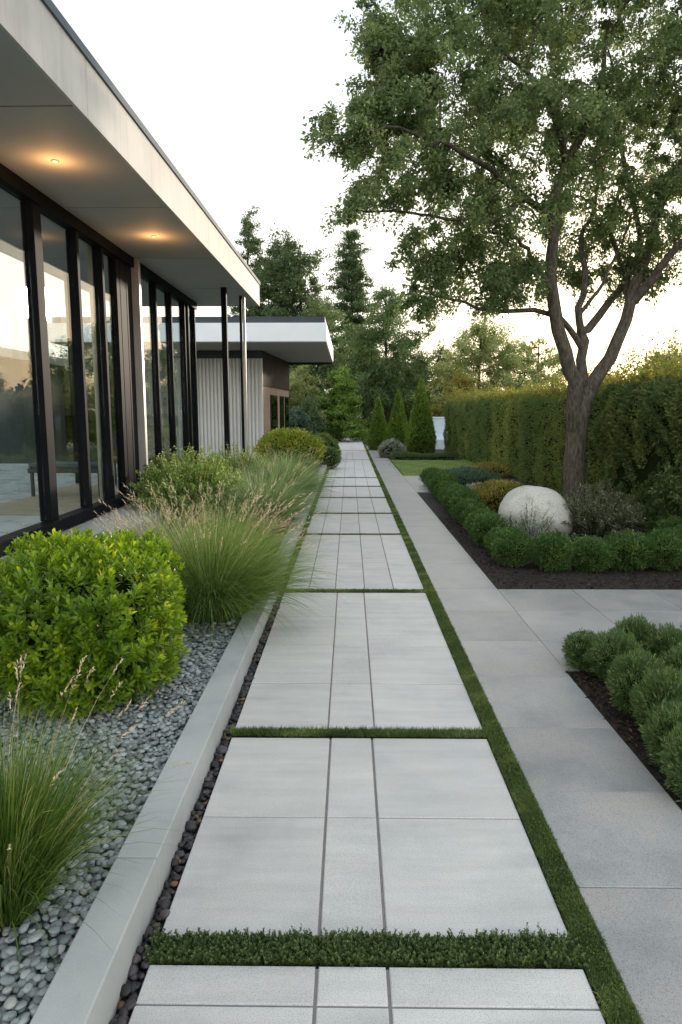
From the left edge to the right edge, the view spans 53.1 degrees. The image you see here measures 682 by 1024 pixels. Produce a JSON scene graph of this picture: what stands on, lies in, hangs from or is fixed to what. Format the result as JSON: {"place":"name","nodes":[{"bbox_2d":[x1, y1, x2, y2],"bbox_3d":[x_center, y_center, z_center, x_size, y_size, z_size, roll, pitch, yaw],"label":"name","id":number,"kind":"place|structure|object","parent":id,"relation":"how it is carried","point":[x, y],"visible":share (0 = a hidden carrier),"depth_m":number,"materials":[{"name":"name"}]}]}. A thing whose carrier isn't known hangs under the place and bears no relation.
{"place":"outdoors","nodes":[
{"label":"outdoors","id":0,"kind":"place"},
{"bbox_2d":[0,467,262,1023],"bbox_3d":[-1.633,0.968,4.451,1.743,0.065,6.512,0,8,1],"label":"gravel","id":1,"kind":"structure","parent":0,"point":[38,953],"depth_m":3.10,"materials":[{"name":"grey gravel"}]},
{"bbox_2d":[0,527,191,723],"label":"lime shrub","id":2,"kind":"object","parent":1,"relation":"on","point":[106,603],"visible":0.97,"depth_m":3.56,"materials":[{"name":"green plant"}]},
{"bbox_2d":[0,652,192,982],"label":"feather grass","id":3,"kind":"object","parent":1,"relation":"on","point":[33,834],"depth_m":2.18,"materials":[{"name":"green plant"}]},
{"bbox_2d":[89,496,223,553],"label":"seed grass","id":4,"kind":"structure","parent":1,"relation":"on","point":[161,515],"depth_m":6.32,"materials":[{"name":"plant"}]},
{"bbox_2d":[97,474,352,657],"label":"feather grass","id":5,"kind":"object","parent":1,"relation":"on","point":[228,578],"depth_m":5.14,"materials":[{"name":"green plant"}]},
{"bbox_2d":[171,498,307,553],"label":"seed grass","id":6,"kind":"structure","parent":1,"relation":"on","point":[252,520],"depth_m":7.50,"materials":[{"name":"plant"}]},
{"bbox_2d":[312,432,340,453],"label":"olive mound","id":7,"kind":"object","parent":1,"relation":"on","point":[329,440],"visible":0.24,"depth_m":23.16,"materials":[{"name":"green plant"}]},
{"bbox_2d":[115,601,280,1019],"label":"gap soil","id":8,"kind":"structure","parent":0,"point":[163,923],"depth_m":2.47,"materials":[{"name":"black soil"}]},
{"bbox_2d":[109,572,291,1023],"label":"dark stones","id":9,"kind":"object","parent":8,"relation":"on","point":[129,989],"visible":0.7,"depth_m":2.66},
{"bbox_2d":[26,416,371,463],"bbox_3d":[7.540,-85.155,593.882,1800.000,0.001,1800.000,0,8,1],"label":"ground","id":10,"kind":"structure","parent":0,"point":[93,454],"depth_m":29.55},
{"bbox_2d":[0,347,68,463],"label":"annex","id":11,"kind":"object","parent":10,"relation":"on","point":[17,439],"visible":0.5,"depth_m":22.46,"materials":[{"name":"glass"}]},
{"bbox_2d":[28,351,113,450],"bbox_3d":[-12.706,-4.658,29.794,4.686,5.047,4.552,-6,10,-36],"label":"tree","id":12,"kind":"object","parent":10,"relation":"on","point":[67,407],"visible":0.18,"depth_m":29.46,"materials":[{"name":"green plant"}]},
{"bbox_2d":[55,345,115,448],"bbox_3d":[-11.945,-5.960,33.745,5.559,6.437,5.998,8,11,43],"label":"tree","id":13,"kind":"object","parent":10,"relation":"on","point":[88,365],"visible":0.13,"depth_m":32.91,"materials":[{"name":"green plant"}]},
{"bbox_2d":[0,0,259,598],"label":"glass pavilion","id":14,"kind":"structure","parent":10,"relation":"on","point":[101,203],"depth_m":8.32,"materials":[{"name":"concrete"}]},
{"bbox_2d":[0,485,118,514],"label":"rug","id":15,"kind":"object","parent":14,"relation":"on","point":[68,498],"visible":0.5,"depth_m":9.36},
{"bbox_2d":[27,461,99,496],"bbox_3d":[-4.072,-0.497,10.289,1.100,0.500,0.440,0,8,1],"label":"bench","id":16,"kind":"object","parent":15,"relation":"on","point":[66,466],"visible":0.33,"depth_m":10.05,"materials":[{"name":"grey wood"}]},
{"bbox_2d":[113,436,116,484],"bbox_3d":[-3.705,-0.859,11.547,0.400,0.850,0.405,0,8,1],"label":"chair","id":17,"kind":"object","parent":15,"relation":"on","point":[115,454],"visible":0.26,"depth_m":11.70,"materials":[{"name":"grey wood"}]},
{"bbox_2d":[30,465,326,1023],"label":"planter kerb","id":18,"kind":"structure","parent":10,"relation":"on","point":[90,979],"depth_m":2.41,"materials":[{"name":"concrete"}]},
{"bbox_2d":[47,316,332,458],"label":"flat roof house","id":19,"kind":"structure","parent":10,"relation":"on","point":[276,347],"depth_m":24.62,"materials":[{"name":"stone"}]},
{"bbox_2d":[270,395,277,430],"bbox_3d":[-2.632,-3.428,27.023,0.040,2.350,1.407,1,8,5],"label":"door","id":20,"kind":"structure","parent":19,"relation":"in","point":[273,398],"depth_m":26.84,"materials":[{"name":"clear glass"}]},
{"bbox_2d":[280,396,283,427],"bbox_3d":[-2.471,-3.929,28.717,0.040,1.850,0.905,1,8,5],"label":"window","id":21,"kind":"structure","parent":19,"relation":"in","point":[281,397],"depth_m":28.46,"materials":[{"name":"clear glass"}]},
{"bbox_2d":[285,397,288,428],"bbox_3d":[-2.360,-4.102,29.903,0.040,1.850,0.905,1,8,5],"label":"window","id":22,"kind":"structure","parent":19,"relation":"in","point":[286,398],"depth_m":29.74,"materials":[{"name":"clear glass"}]},
{"bbox_2d":[227,204,270,316],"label":"slender tree","id":23,"kind":"object","parent":10,"relation":"on","point":[253,244],"visible":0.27,"depth_m":49.55,"materials":[{"name":"green plant"}]},
{"bbox_2d":[227,223,348,393],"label":"broad tree","id":24,"kind":"object","parent":10,"relation":"on","point":[284,271],"visible":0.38,"depth_m":47.02,"materials":[{"name":"green plant"}]},
{"bbox_2d":[289,406,314,433],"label":"dark shrub","id":25,"kind":"object","parent":10,"relation":"on","point":[297,418],"visible":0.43,"depth_m":35.50,"materials":[{"name":"green plant"}]},
{"bbox_2d":[289,365,337,432],"bbox_3d":[-2.311,-6.319,39.691,4.738,4.735,4.219,2,8,11],"label":"tree","id":26,"kind":"object","parent":10,"relation":"on","point":[298,384],"visible":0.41,"depth_m":38.90,"materials":[{"name":"green plant"}]},
{"bbox_2d":[297,395,329,433],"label":"dark shrub","id":27,"kind":"object","parent":10,"relation":"on","point":[309,409],"visible":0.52,"depth_m":37.47,"materials":[{"name":"green plant"}]},
{"bbox_2d":[289,292,358,408],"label":"broad tree","id":28,"kind":"object","parent":10,"relation":"on","point":[329,314],"visible":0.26,"depth_m":44.23,"materials":[{"name":"green plant"}]},
{"bbox_2d":[316,364,367,441],"bbox_3d":[0.114,-6.086,39.517,4.814,4.862,3.550,0,8,1],"label":"bright pyramid tree","id":29,"kind":"object","parent":10,"relation":"on","point":[338,407],"visible":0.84,"depth_m":39.03,"materials":[{"name":"green plant"}]},
{"bbox_2d":[319,228,395,412],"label":"spruce tree","id":30,"kind":"object","parent":10,"relation":"on","point":[353,293],"visible":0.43,"depth_m":58.98,"materials":[{"name":"green plant"}]},
{"bbox_2d":[336,321,399,421],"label":"dark tree","id":31,"kind":"object","parent":10,"relation":"on","point":[364,414],"visible":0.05,"depth_m":56.17,"materials":[{"name":"green plant"}]},
{"bbox_2d":[320,282,445,423],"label":"feathery tree","id":32,"kind":"object","parent":10,"relation":"on","point":[387,375],"visible":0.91,"depth_m":42.06,"materials":[{"name":"green plant"}]},
{"bbox_2d":[367,350,446,422],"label":"dark tree","id":33,"kind":"object","parent":10,"relation":"on","point":[405,407],"visible":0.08,"depth_m":50.18,"materials":[{"name":"green plant"}]},
{"bbox_2d":[411,335,469,416],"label":"golden tree","id":34,"kind":"object","parent":10,"relation":"on","point":[438,359],"visible":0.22,"depth_m":48.67,"materials":[{"name":"green plant"}]},
{"bbox_2d":[499,336,573,391],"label":"golden tree","id":35,"kind":"object","parent":10,"relation":"on","point":[541,365],"visible":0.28,"depth_m":44.42,"materials":[{"name":"green plant"}]},
{"bbox_2d":[608,329,681,379],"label":"garden edge tree","id":36,"kind":"object","parent":10,"relation":"on","point":[662,356],"visible":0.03,"depth_m":28.92,"materials":[{"name":"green plant"}]},
{"bbox_2d":[156,467,320,555],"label":"planting soil","id":37,"kind":"structure","parent":0,"point":[286,526],"depth_m":9.34,"materials":[{"name":"brown soil"}]},
{"bbox_2d":[136,449,185,484],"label":"dark low shrub","id":38,"kind":"object","parent":37,"relation":"on","point":[154,461],"visible":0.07,"depth_m":10.22,"materials":[{"name":"green plant"}]},
{"bbox_2d":[124,442,248,528],"bbox_3d":[-2.109,-0.368,9.683,1.694,1.247,1.715,7,11,41],"label":"airy shrub","id":39,"kind":"object","parent":37,"relation":"on","point":[202,470],"visible":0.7,"depth_m":9.35,"materials":[{"name":"green plant"}]},
{"bbox_2d":[209,441,272,486],"bbox_3d":[-1.921,-0.762,12.641,1.576,1.150,1.540,0,8,1],"label":"airy shrub","id":40,"kind":"object","parent":37,"relation":"on","point":[244,457],"visible":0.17,"depth_m":12.51,"materials":[{"name":"green plant"}]},
{"bbox_2d":[186,459,334,534],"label":"blue grass","id":41,"kind":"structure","parent":37,"relation":"on","point":[274,495],"depth_m":9.16,"materials":[{"name":"plant"}]},
{"bbox_2d":[252,426,326,467],"bbox_3d":[-1.461,-1.782,19.489,2.030,1.366,2.164,-8,11,-43],"label":"yellow mound","id":42,"kind":"object","parent":37,"relation":"on","point":[280,439],"visible":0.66,"depth_m":18.88,"materials":[{"name":"green plant"}]},
{"bbox_2d":[314,445,341,468],"bbox_3d":[-0.448,-1.631,20.584,1.012,0.824,0.963,0,8,1],"label":"green ball","id":43,"kind":"object","parent":37,"relation":"on","point":[333,459],"visible":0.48,"depth_m":20.33,"materials":[{"name":"green plant"}]},
{"bbox_2d":[224,442,345,502],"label":"blue grass","id":44,"kind":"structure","parent":0,"point":[290,467],"depth_m":11.64,"materials":[{"name":"plant"}]},
{"bbox_2d":[255,446,328,482],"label":"blue grass","id":45,"kind":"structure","parent":0,"point":[303,465],"depth_m":14.12,"materials":[{"name":"plant"}]},
{"bbox_2d":[0,0,681,410],"label":"sky","id":46,"kind":"structure","parent":0,"point":[225,88],"materials":[{"name":"white"}]},
{"bbox_2d":[128,438,605,1023],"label":"path","id":47,"kind":"structure","parent":0,"point":[458,854],"depth_m":2.81,"materials":[{"name":"concrete"}]},
{"bbox_2d":[153,459,624,1023],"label":"moss bed","id":48,"kind":"object","parent":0,"point":[407,737],"visible":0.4,"depth_m":3.10,"materials":[{"name":"green plant"}]},
{"bbox_2d":[288,468,329,569],"bbox_3d":[-0.447,-0.681,16.177,0.163,0.071,17.863,0,8,1],"label":"grass strip","id":49,"kind":"object","parent":48,"relation":"on","point":[307,524],"depth_m":10.11,"materials":[{"name":"green plant"}]},
{"bbox_2d":[305,477,400,534],"bbox_3d":[0.217,-0.296,13.795,1.653,0.020,8.593,0,8,1],"label":"grass strip","id":50,"kind":"object","parent":48,"relation":"on","point":[351,513],"depth_m":11.62,"materials":[{"name":"green plant"}]},
{"bbox_2d":[281,588,437,592],"bbox_3d":[0.133,0.748,6.539,1.582,0.031,0.135,0,8,1],"label":"grass strip","id":51,"kind":"object","parent":48,"relation":"on","point":[387,590],"depth_m":6.52,"materials":[{"name":"green plant"}]},
{"bbox_2d":[224,724,496,737],"bbox_3d":[0.086,1.166,3.640,1.513,0.040,0.137,0,8,1],"label":"grass strip","id":52,"kind":"object","parent":48,"relation":"on","point":[367,732],"depth_m":3.63,"materials":[{"name":"green plant"}]},
{"bbox_2d":[143,922,587,968],"bbox_3d":[0.074,1.377,2.178,1.393,0.067,0.163,0,8,1],"label":"creeping thyme","id":53,"kind":"object","parent":48,"relation":"on","point":[525,950],"visible":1,"depth_m":2.16,"materials":[{"name":"green plant"}]},
{"bbox_2d":[364,446,642,1023],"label":"grass strip","id":54,"kind":"object","parent":48,"relation":"on","point":[414,555],"depth_m":2.73,"materials":[{"name":"green plant"}]},
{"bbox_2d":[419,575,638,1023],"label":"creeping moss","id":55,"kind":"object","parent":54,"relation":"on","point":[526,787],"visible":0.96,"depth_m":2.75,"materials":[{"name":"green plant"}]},
{"bbox_2d":[389,459,510,476],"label":"lawn","id":56,"kind":"structure","parent":0,"point":[424,461],"depth_m":21.77,"materials":[{"name":"green plant"}]},
{"bbox_2d":[390,451,459,459],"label":"hedge","id":57,"kind":"object","parent":56,"relation":"on","point":[400,455],"visible":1,"depth_m":24.26,"materials":[{"name":"green plant"}]},
{"bbox_2d":[366,446,681,1023],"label":"side path","id":58,"kind":"structure","parent":0,"point":[611,809],"depth_m":3.47,"materials":[{"name":"grey concrete"}]},
{"bbox_2d":[388,450,681,808],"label":"bed soil","id":59,"kind":"structure","parent":0,"point":[433,503],"depth_m":7.05,"materials":[{"name":"brown soil"}]},
{"bbox_2d":[366,396,386,449],"bbox_3d":[1.663,-4.006,30.727,1.114,2.440,1.119,0,8,1],"label":"conical conifer","id":60,"kind":"object","parent":59,"relation":"on","point":[376,434],"visible":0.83,"depth_m":30.49,"materials":[{"name":"green plant"}]},
{"bbox_2d":[376,438,406,457],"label":"grey mound","id":61,"kind":"object","parent":59,"relation":"on","point":[387,447],"visible":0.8,"depth_m":25.49,"materials":[{"name":"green plant"}]},
{"bbox_2d":[385,389,407,450],"bbox_3d":[2.405,-3.828,28.726,1.127,2.668,1.126,0,8,1],"label":"conical conifer","id":62,"kind":"object","parent":59,"relation":"on","point":[397,425],"visible":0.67,"depth_m":28.47,"materials":[{"name":"green plant"}]},
{"bbox_2d":[404,377,436,456],"bbox_3d":[3.050,-3.676,26.313,1.365,3.067,1.301,0,8,1],"label":"conical conifer","id":63,"kind":"object","parent":59,"relation":"on","point":[420,437],"visible":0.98,"depth_m":26.04,"materials":[{"name":"green plant"}]},
{"bbox_2d":[419,467,443,483],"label":"edging mound","id":64,"kind":"object","parent":59,"relation":"on","point":[423,473],"visible":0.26,"depth_m":15.91,"materials":[{"name":"green plant"}]},
{"bbox_2d":[424,469,443,490],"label":"edging mound","id":65,"kind":"object","parent":59,"relation":"on","point":[429,476],"visible":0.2,"depth_m":14.79,"materials":[{"name":"green plant"}]},
{"bbox_2d":[432,417,446,449],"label":"garden wall","id":66,"kind":"structure","parent":59,"relation":"on","point":[439,423],"depth_m":31.68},
{"bbox_2d":[427,473,459,496],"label":"edging mound","id":67,"kind":"object","parent":59,"relation":"on","point":[439,478],"visible":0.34,"depth_m":13.66,"materials":[{"name":"green plant"}]},
{"bbox_2d":[433,479,457,498],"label":"edging mound","id":68,"kind":"object","parent":59,"relation":"on","point":[439,485],"visible":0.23,"depth_m":13.14,"materials":[{"name":"green plant"}]},
{"bbox_2d":[437,483,466,503],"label":"edging mound","id":69,"kind":"object","parent":59,"relation":"on","point":[448,487],"visible":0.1,"depth_m":12.04,"materials":[{"name":"green plant"}]},
{"bbox_2d":[430,367,482,416],"bbox_3d":[5.622,-5.085,33.642,4.036,4.085,3.871,0,8,1],"label":"golden shrub","id":70,"kind":"object","parent":59,"relation":"on","point":[459,380],"visible":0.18,"depth_m":33.02,"materials":[{"name":"green plant"}]},
{"bbox_2d":[440,484,473,512],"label":"edging mound","id":71,"kind":"object","parent":59,"relation":"on","point":[445,498],"visible":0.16,"depth_m":11.52,"materials":[{"name":"green plant"}]},
{"bbox_2d":[449,496,479,524],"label":"edging mound","id":72,"kind":"object","parent":59,"relation":"on","point":[459,507],"visible":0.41,"depth_m":10.36,"materials":[{"name":"green plant"}]},
{"bbox_2d":[447,487,485,517],"bbox_3d":[2.000,-0.130,10.989,0.633,0.567,0.758,1,8,4],"label":"edging mound","id":73,"kind":"object","parent":59,"relation":"on","point":[461,494],"visible":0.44,"depth_m":10.87,"materials":[{"name":"green plant"}]},
{"bbox_2d":[443,466,500,486],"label":"blue ground cover","id":74,"kind":"object","parent":59,"relation":"on","point":[467,475],"visible":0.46,"depth_m":15.24,"materials":[{"name":"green plant"}]},
{"bbox_2d":[459,501,490,529],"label":"edging mound","id":75,"kind":"object","parent":59,"relation":"on","point":[469,509],"visible":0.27,"depth_m":9.84,"materials":[{"name":"green plant"}]},
{"bbox_2d":[407,314,551,405],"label":"golden tree","id":76,"kind":"object","parent":59,"relation":"on","point":[489,343],"visible":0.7,"depth_m":40.25,"materials":[{"name":"green plant"}]},
{"bbox_2d":[461,507,497,534],"bbox_3d":[1.958,0.158,9.324,0.606,0.462,0.625,-7,11,-39],"label":"edging mound","id":77,"kind":"object","parent":59,"relation":"on","point":[471,516],"visible":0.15,"depth_m":9.28,"materials":[{"name":"green plant"}]},
{"bbox_2d":[468,511,506,546],"bbox_3d":[1.912,0.224,8.778,0.558,0.503,0.574,0,8,1],"label":"edging mound","id":78,"kind":"object","parent":59,"relation":"on","point":[481,526],"visible":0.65,"depth_m":8.68,"materials":[{"name":"green plant"}]},
{"bbox_2d":[466,461,514,477],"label":"amber ground plant","id":79,"kind":"object","parent":59,"relation":"on","point":[501,468],"visible":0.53,"depth_m":18.08,"materials":[{"name":"yellow plant"}]},
{"bbox_2d":[299,0,681,506],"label":"garden tree","id":80,"kind":"object","parent":59,"relation":"on","point":[392,64],"visible":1,"depth_m":9.88,"materials":[{"name":"green plant"}]},
{"bbox_2d":[483,525,508,552],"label":"edging mound","id":81,"kind":"object","parent":59,"relation":"on","point":[488,536],"visible":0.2,"depth_m":8.21,"materials":[{"name":"green plant"}]},
{"bbox_2d":[470,478,525,512],"bbox_3d":[2.723,-0.258,11.632,1.103,0.675,1.157,0,8,1],"label":"amber shrub","id":82,"kind":"object","parent":59,"relation":"on","point":[492,493],"visible":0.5,"depth_m":11.31,"materials":[{"name":"yellow plant"}]},
{"bbox_2d":[496,510,524,528],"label":"green sprigs","id":83,"kind":"object","parent":59,"relation":"on","point":[506,520],"visible":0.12,"depth_m":8.46,"materials":[{"name":"green plant"}]},
{"bbox_2d":[487,525,534,568],"bbox_3d":[1.920,0.387,7.669,0.575,0.493,0.634,0,8,1],"label":"edging mound","id":84,"kind":"object","parent":59,"relation":"on","point":[511,546],"visible":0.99,"depth_m":7.54,"materials":[{"name":"green plant"}]},
{"bbox_2d":[502,499,555,543],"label":"grey sprigs","id":85,"kind":"object","parent":59,"relation":"on","point":[532,525],"visible":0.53,"depth_m":8.26,"materials":[{"name":"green plant"}]},
{"bbox_2d":[498,485,572,535],"bbox_3d":[2.600,0.037,9.165,0.976,0.782,0.922,0,8,1],"label":"boulder","id":86,"kind":"object","parent":59,"relation":"on","point":[515,500],"visible":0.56,"depth_m":8.86,"materials":[{"name":"stone"}]},
{"bbox_2d":[531,528,576,572],"bbox_3d":[2.312,0.419,7.440,0.527,0.505,0.567,-4,9,-25],"label":"edging mound","id":87,"kind":"object","parent":59,"relation":"on","point":[554,551],"visible":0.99,"depth_m":7.33,"materials":[{"name":"green plant"}]},
{"bbox_2d":[442,359,677,501],"bbox_3d":[5.220,-2.566,20.091,1.988,2.799,17.698,0,8,-1],"label":"tall hedge","id":88,"kind":"object","parent":59,"relation":"on","point":[523,431],"visible":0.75,"depth_m":17.09,"materials":[{"name":"green plant"}]},
{"bbox_2d":[439,516,681,589],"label":"bark mulch","id":89,"kind":"object","parent":59,"relation":"on","point":[561,586],"visible":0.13,"depth_m":7.20,"materials":[{"name":"brown soil"}]},
{"bbox_2d":[561,628,597,672],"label":"ball shrub","id":90,"kind":"object","parent":59,"relation":"on","point":[576,643],"visible":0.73,"depth_m":4.53,"materials":[{"name":"green plant"}]},
{"bbox_2d":[570,532,602,542],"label":"flower spikes","id":91,"kind":"object","parent":59,"relation":"on","point":[574,538],"visible":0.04,"depth_m":8.19,"materials":[{"name":"green plant"}]},
{"bbox_2d":[570,535,615,572],"bbox_3d":[2.725,0.450,7.436,0.539,0.431,0.541,0,8,2],"label":"edging mound","id":92,"kind":"object","parent":59,"relation":"on","point":[591,553],"visible":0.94,"depth_m":7.32,"materials":[{"name":"green plant"}]},
{"bbox_2d":[561,478,645,538],"bbox_3d":[3.408,-0.006,9.036,1.169,0.888,1.229,4,9,26],"label":"wispy shrub","id":93,"kind":"object","parent":59,"relation":"on","point":[597,518],"visible":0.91,"depth_m":8.83,"materials":[{"name":"green plant"}]},
{"bbox_2d":[566,668,681,809],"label":"bark mulch","id":94,"kind":"object","parent":59,"relation":"on","point":[587,688],"visible":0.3,"depth_m":3.85,"materials":[{"name":"brown soil"}]},
{"bbox_2d":[583,627,646,681],"bbox_3d":[1.751,0.921,4.375,0.404,0.385,0.410,0,8,1],"label":"ball shrub","id":95,"kind":"object","parent":94,"relation":"on","point":[607,646],"visible":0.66,"depth_m":4.32,"materials":[{"name":"green plant"}]},
{"bbox_2d":[603,646,669,718],"bbox_3d":[1.702,0.974,3.886,0.382,0.431,0.388,6,10,34],"label":"ball shrub","id":96,"kind":"object","parent":94,"relation":"on","point":[625,672],"visible":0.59,"depth_m":3.85,"materials":[{"name":"green plant"}]},
{"bbox_2d":[639,697,681,774],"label":"ball shrub","id":97,"kind":"object","parent":94,"relation":"on","point":[664,718],"visible":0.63,"depth_m":3.26,"materials":[{"name":"green plant"}]},
{"bbox_2d":[659,641,681,680],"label":"ball shrub","id":98,"kind":"object","parent":94,"relation":"on","point":[673,658],"visible":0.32,"depth_m":3.97,"materials":[{"name":"green plant"}]},
{"bbox_2d":[604,527,658,571],"bbox_3d":[3.148,0.415,7.488,0.708,0.490,0.632,-1,8,-7],"label":"edging mound","id":99,"kind":"object","parent":59,"relation":"on","point":[629,548],"visible":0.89,"depth_m":7.35,"materials":[{"name":"green plant"}]},
{"bbox_2d":[612,612,655,647],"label":"ball shrub","id":100,"kind":"object","parent":59,"relation":"on","point":[639,627],"visible":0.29,"depth_m":4.62,"materials":[{"name":"green plant"}]},
{"bbox_2d":[589,326,681,531],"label":"tall hedge","id":101,"kind":"object","parent":59,"relation":"on","point":[641,436],"visible":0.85,"depth_m":10.47,"materials":[{"name":"green plant"}]},
{"bbox_2d":[628,664,681,735],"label":"ball shrub","id":102,"kind":"object","parent":59,"relation":"on","point":[661,686],"visible":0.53,"depth_m":3.56,"materials":[{"name":"green plant"}]},
{"bbox_2d":[641,622,681,659],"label":"ball shrub","id":103,"kind":"object","parent":59,"relation":"on","point":[662,638],"visible":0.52,"depth_m":4.44,"materials":[{"name":"green plant"}]},
{"bbox_2d":[642,526,681,571],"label":"edging mound","id":104,"kind":"object","parent":59,"relation":"on","point":[668,543],"visible":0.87,"depth_m":7.34,"materials":[{"name":"green plant"}]},
{"bbox_2d":[647,451,681,517],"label":"dark bush","id":105,"kind":"object","parent":59,"relation":"on","point":[668,494],"visible":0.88,"depth_m":8.92,"materials":[{"name":"green plant"}]},
{"bbox_2d":[654,514,681,532],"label":"edging mound","id":106,"kind":"object","parent":59,"relation":"on","point":[671,521],"visible":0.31,"depth_m":8.55,"materials":[{"name":"green plant"}]},
{"bbox_2d":[656,720,681,801],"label":"ball shrub","id":107,"kind":"object","parent":59,"relation":"on","point":[673,766],"visible":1,"depth_m":3.03,"materials":[{"name":"green plant"}]},
{"bbox_2d":[669,682,681,713],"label":"ball shrub","id":108,"kind":"object","parent":59,"relation":"on","point":[680,690],"visible":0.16,"depth_m":3.45,"materials":[{"name":"green plant"}]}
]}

